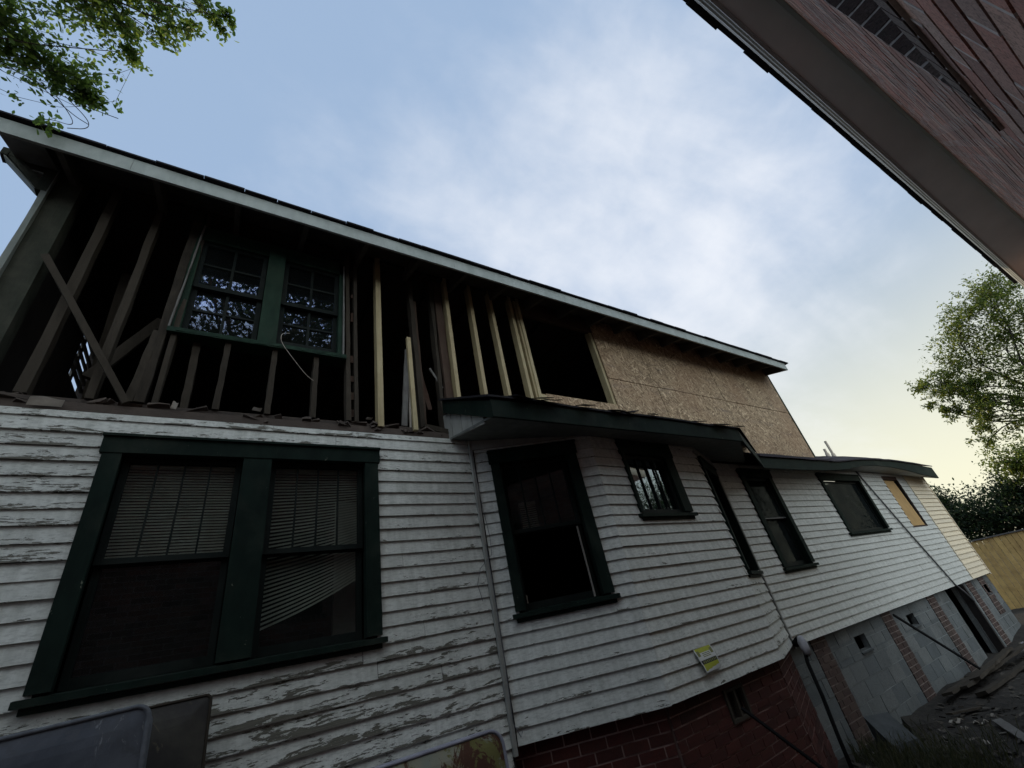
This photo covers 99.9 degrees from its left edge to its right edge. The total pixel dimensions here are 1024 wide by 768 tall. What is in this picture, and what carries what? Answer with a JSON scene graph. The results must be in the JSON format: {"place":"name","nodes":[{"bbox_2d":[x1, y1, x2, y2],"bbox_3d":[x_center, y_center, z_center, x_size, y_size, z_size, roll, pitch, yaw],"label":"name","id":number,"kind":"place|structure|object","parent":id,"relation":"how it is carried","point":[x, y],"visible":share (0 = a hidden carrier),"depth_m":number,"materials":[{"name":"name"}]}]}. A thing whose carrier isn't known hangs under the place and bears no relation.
{"place":"outdoors","nodes":[
{"label":"outdoors","id":0,"kind":"place"},
{"bbox_2d":[0,0,1023,542],"label":"sky","id":1,"kind":"structure","parent":0,"point":[628,155],"materials":[{"name":"blue"}]},
{"bbox_2d":[838,544,1023,767],"bbox_3d":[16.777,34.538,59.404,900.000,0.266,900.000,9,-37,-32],"label":"ground","id":2,"kind":"structure","parent":0,"point":[998,700],"depth_m":5.56,"materials":[{"name":"black soil"}]},
{"bbox_2d":[0,704,152,767],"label":"mattress","id":3,"kind":"object","parent":2,"relation":"on","point":[118,738],"visible":1,"depth_m":1.78,"materials":[{"name":"grey fabric"}]},
{"bbox_2d":[0,0,239,118],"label":"overhanging tree","id":4,"kind":"object","parent":2,"relation":"on","point":[53,72],"visible":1,"depth_m":3.97,"materials":[{"name":"green plant"}]},
{"bbox_2d":[1,63,117,137],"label":"vine","id":5,"kind":"object","parent":4,"relation":"attached to","point":[40,119],"visible":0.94,"depth_m":3.29,"materials":[{"name":"green plant"}]},
{"bbox_2d":[146,694,212,767],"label":"box spring","id":6,"kind":"object","parent":2,"relation":"on","point":[179,734],"visible":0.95,"depth_m":2.15,"materials":[{"name":"fabric"}]},
{"bbox_2d":[372,729,508,767],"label":"mattress","id":7,"kind":"object","parent":2,"relation":"on","point":[485,749],"visible":1,"depth_m":2.73,"materials":[{"name":"beige fabric"}]},
{"bbox_2d":[0,110,1020,767],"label":"old house","id":8,"kind":"structure","parent":2,"relation":"on","point":[580,532],"depth_m":3.99,"materials":[{"name":"white paint"}]},
{"bbox_2d":[26,396,64,406],"bbox_3d":[-2.997,0.112,2.767,0.170,0.062,0.030,9,-37,-32],"label":"scrap","id":9,"kind":"object","parent":8,"relation":"on","point":[42,401],"visible":1,"depth_m":2.76,"materials":[{"name":"wood"}]},
{"bbox_2d":[40,254,129,404],"bbox_3d":[-3.074,-0.414,3.089,0.741,1.195,0.036,11,-38,-33],"label":"loose board","id":10,"kind":"object","parent":8,"relation":"on","point":[83,325],"visible":1,"depth_m":3.07,"materials":[{"name":"brown wood"}]},
{"bbox_2d":[82,318,160,379],"bbox_3d":[-3.045,-0.295,3.414,0.067,0.780,0.398,-25,-33,20],"label":"loose board","id":11,"kind":"object","parent":8,"relation":"attached to","point":[130,345],"visible":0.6,"depth_m":3.42,"materials":[{"name":"brown wood"}]},
{"bbox_2d":[170,401,177,408],"bbox_3d":[-2.461,0.154,3.137,0.051,0.061,0.024,1,-33,-22],"label":"scrap","id":12,"kind":"object","parent":8,"relation":"on","point":[174,405],"visible":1,"depth_m":3.13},
{"bbox_2d":[8,432,387,716],"bbox_3d":[-1.811,1.398,2.882,1.830,2.068,0.360,9,-37,-32],"label":"window","id":13,"kind":"structure","parent":8,"relation":"in","point":[356,527],"depth_m":2.91,"materials":[{"name":"green paint"}]},
{"bbox_2d":[166,220,346,367],"bbox_3d":[-2.320,-0.884,4.154,1.361,1.413,0.172,9,-37,-32],"label":"window","id":14,"kind":"structure","parent":8,"relation":"in","point":[279,260],"depth_m":4.06,"materials":[{"name":"green paint"}]},
{"bbox_2d":[252,407,261,410],"bbox_3d":[-2.028,0.199,3.422,0.076,0.032,0.023,2,-34,-23],"label":"scrap","id":15,"kind":"object","parent":8,"relation":"on","point":[256,409],"visible":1,"depth_m":3.42,"materials":[{"name":"wood"}]},
{"bbox_2d":[281,333,311,379],"bbox_3d":[-1.906,-0.258,3.820,0.292,0.484,0.035,9,-37,-32],"label":"loose wire","id":16,"kind":"object","parent":8,"relation":"hanging from","point":[292,357],"visible":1,"depth_m":3.77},
{"bbox_2d":[401,349,408,426],"bbox_3d":[-1.119,0.015,4.533,0.052,1.028,0.204,-23,-32,17],"label":"loose board","id":17,"kind":"object","parent":8,"relation":"on","point":[404,418],"visible":0.81,"depth_m":4.45,"materials":[{"name":"grey wood"}]},
{"bbox_2d":[408,389,411,426],"bbox_3d":[-1.056,0.211,4.439,0.031,0.673,0.103,-11,-31,-3],"label":"loose board","id":18,"kind":"object","parent":8,"relation":"on","point":[409,411],"visible":0.62,"depth_m":4.40,"materials":[{"name":"grey wood"}]},
{"bbox_2d":[406,337,418,431],"bbox_3d":[-1.020,-0.030,4.368,0.059,1.152,0.088,9,-37,-32],"label":"loose stud","id":19,"kind":"object","parent":8,"relation":"on","point":[412,388],"visible":1,"depth_m":4.32,"materials":[{"name":"brown wood"}]},
{"bbox_2d":[422,373,431,410],"bbox_3d":[-0.992,-0.034,4.724,0.162,0.758,0.041,-4,-32,-14],"label":"loose board","id":20,"kind":"object","parent":8,"relation":"attached to","point":[428,404],"visible":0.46,"depth_m":4.60,"materials":[{"name":"brown wood"}]},
{"bbox_2d":[424,424,448,433],"bbox_3d":[-0.702,0.459,4.280,0.359,0.111,0.026,7,-36,-29],"label":"fallen board","id":21,"kind":"object","parent":8,"relation":"on","point":[438,429],"visible":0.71,"depth_m":4.26,"materials":[{"name":"brown wood"}]},
{"bbox_2d":[429,368,443,387],"bbox_3d":[-0.836,-0.064,4.734,0.141,0.261,0.018,2,-34,-23],"label":"loose board","id":22,"kind":"object","parent":8,"relation":"attached to","point":[432,372],"visible":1,"depth_m":4.74,"materials":[{"name":"grey wood"}]},
{"bbox_2d":[486,439,620,622],"bbox_3d":[0.313,1.385,4.170,0.940,1.527,0.480,-6,-31,-11],"label":"window","id":23,"kind":"structure","parent":8,"relation":"in","point":[567,448],"depth_m":4.03,"materials":[{"name":"green paint"}]},
{"bbox_2d":[615,439,697,520],"bbox_3d":[1.571,1.069,4.809,0.950,0.922,0.160,11,-38,-34],"label":"window","id":24,"kind":"structure","parent":8,"relation":"in","point":[658,489],"depth_m":4.79,"materials":[{"name":"green paint"}]},
{"bbox_2d":[693,644,720,672],"bbox_3d":[1.724,2.413,3.783,0.295,0.184,0.029,11,-38,-34],"label":"paper notice","id":25,"kind":"object","parent":8,"relation":"attached to","point":[708,658],"visible":1,"depth_m":3.78,"materials":[{"name":"yellow paper"}]},
{"bbox_2d":[697,456,763,577],"bbox_3d":[2.786,1.745,5.610,0.180,1.470,0.992,-28,-34,25],"label":"window","id":26,"kind":"structure","parent":8,"relation":"in","point":[747,557],"depth_m":5.71,"materials":[{"name":"green paint"}]},
{"bbox_2d":[735,468,819,573],"bbox_3d":[4.009,2.055,6.598,0.970,1.535,0.160,9,-37,-32],"label":"window","id":27,"kind":"structure","parent":8,"relation":"in","point":[782,517],"depth_m":6.62,"materials":[{"name":"green paint"}]},
{"bbox_2d":[741,707,823,767],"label":"iron rod","id":28,"kind":"object","parent":8,"relation":"attached to","point":[787,742],"visible":1,"depth_m":3.58,"materials":[{"name":"brown metal"}]},
{"bbox_2d":[814,472,892,536],"bbox_3d":[6.562,2.341,8.352,1.900,1.170,0.240,9,-37,-32],"label":"window","id":29,"kind":"structure","parent":8,"relation":"in","point":[863,509],"depth_m":8.40,"materials":[{"name":"green paint"}]},
{"bbox_2d":[881,476,927,526],"bbox_3d":[8.883,2.667,9.782,0.930,1.160,0.062,9,-37,-32],"label":"window","id":30,"kind":"structure","parent":8,"relation":"in","point":[908,510],"depth_m":9.76,"materials":[{"name":"brown wood"}]},
{"bbox_2d":[683,0,1023,286],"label":"brick house","id":31,"kind":"structure","parent":2,"relation":"on","point":[921,102],"depth_m":2.71,"materials":[{"name":"red brick"}]},
{"bbox_2d":[864,712,928,753],"bbox_3d":[4.279,3.902,4.778,0.366,0.330,0.613,-17,-31,7],"label":"stone slab","id":32,"kind":"object","parent":2,"relation":"on","point":[884,723],"depth_m":4.82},
{"bbox_2d":[901,713,942,735],"bbox_3d":[4.993,4.132,5.261,0.603,0.130,0.296,-2,-32,-17],"label":"rubble block","id":33,"kind":"object","parent":2,"relation":"on","point":[924,719],"depth_m":5.21,"materials":[{"name":"grey concrete"}]},
{"bbox_2d":[841,714,1023,767],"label":"weeds","id":34,"kind":"object","parent":2,"relation":"on","point":[893,757],"visible":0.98,"depth_m":4.16,"materials":[{"name":"green plant"}]},
{"bbox_2d":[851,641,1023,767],"bbox_3d":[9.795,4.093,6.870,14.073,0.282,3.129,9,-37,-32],"label":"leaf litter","id":35,"kind":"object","parent":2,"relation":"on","point":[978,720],"visible":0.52,"depth_m":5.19,"materials":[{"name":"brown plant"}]},
{"bbox_2d":[949,718,962,723],"bbox_3d":[5.339,4.051,5.170,0.164,0.043,0.052,-12,-31,0],"label":"scrap","id":36,"kind":"object","parent":2,"relation":"on","point":[957,721],"visible":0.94,"depth_m":5.16,"materials":[{"name":"grey"}]},
{"bbox_2d":[941,665,983,696],"bbox_3d":[6.785,4.390,6.389,1.902,0.090,0.169,9,-37,-32],"label":"plank","id":37,"kind":"object","parent":2,"relation":"on","point":[955,688],"visible":0.52,"depth_m":6.05,"materials":[{"name":"brown wood"}]},
{"bbox_2d":[945,707,981,714],"bbox_3d":[5.702,4.124,5.429,0.502,0.067,0.097,-3,-32,-16],"label":"board","id":38,"kind":"object","parent":2,"relation":"on","point":[963,710],"visible":1,"depth_m":5.40,"materials":[{"name":"wood"}]},
{"bbox_2d":[904,261,1023,456],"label":"tall tree","id":39,"kind":"object","parent":2,"relation":"on","point":[986,401],"visible":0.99,"depth_m":17.95,"materials":[{"name":"green plant"}]},
{"bbox_2d":[928,477,1023,560],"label":"shrub","id":40,"kind":"object","parent":2,"relation":"on","point":[983,521],"visible":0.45,"depth_m":16.57,"materials":[{"name":"green plant"}]},
{"bbox_2d":[959,643,1023,690],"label":"plank","id":41,"kind":"object","parent":2,"relation":"on","point":[968,683],"visible":0.66,"depth_m":6.71,"materials":[{"name":"brown wood"}]},
{"bbox_2d":[893,614,980,669],"bbox_3d":[6.583,3.997,6.630,1.164,1.007,0.029,-2,-32,-17],"label":"lumber pole","id":42,"kind":"object","parent":41,"relation":"on","point":[937,642],"visible":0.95,"depth_m":6.62,"materials":[{"name":"black wood"}]},
{"bbox_2d":[969,646,1013,680],"bbox_3d":[7.530,4.360,6.728,2.301,0.078,0.155,10,-37,-33],"label":"plank","id":43,"kind":"object","parent":41,"relation":"on","point":[983,671],"visible":1,"depth_m":6.58,"materials":[{"name":"brown wood"}]},
{"bbox_2d":[968,461,1023,523],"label":"shrub","id":44,"kind":"object","parent":2,"relation":"on","point":[1005,489],"visible":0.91,"depth_m":15.46,"materials":[{"name":"green plant"}]},
{"bbox_2d":[969,529,1023,609],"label":"wooden fence","id":45,"kind":"object","parent":2,"relation":"on","point":[1017,545],"visible":0.11,"depth_m":12.91,"materials":[{"name":"yellow wood"}]},
{"bbox_2d":[974,660,1023,696],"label":"plank","id":46,"kind":"object","parent":2,"relation":"on","point":[1001,680],"visible":1,"depth_m":6.11,"materials":[{"name":"brown wood"}]},
{"bbox_2d":[974,431,1023,489],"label":"young tree","id":47,"kind":"object","parent":2,"relation":"on","point":[1014,465],"visible":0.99,"depth_m":15.10,"materials":[{"name":"green plant"}]},
{"bbox_2d":[992,718,1023,742],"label":"board","id":48,"kind":"object","parent":2,"relation":"on","point":[1007,727],"visible":0.97,"depth_m":4.58,"materials":[{"name":"grey wood"}]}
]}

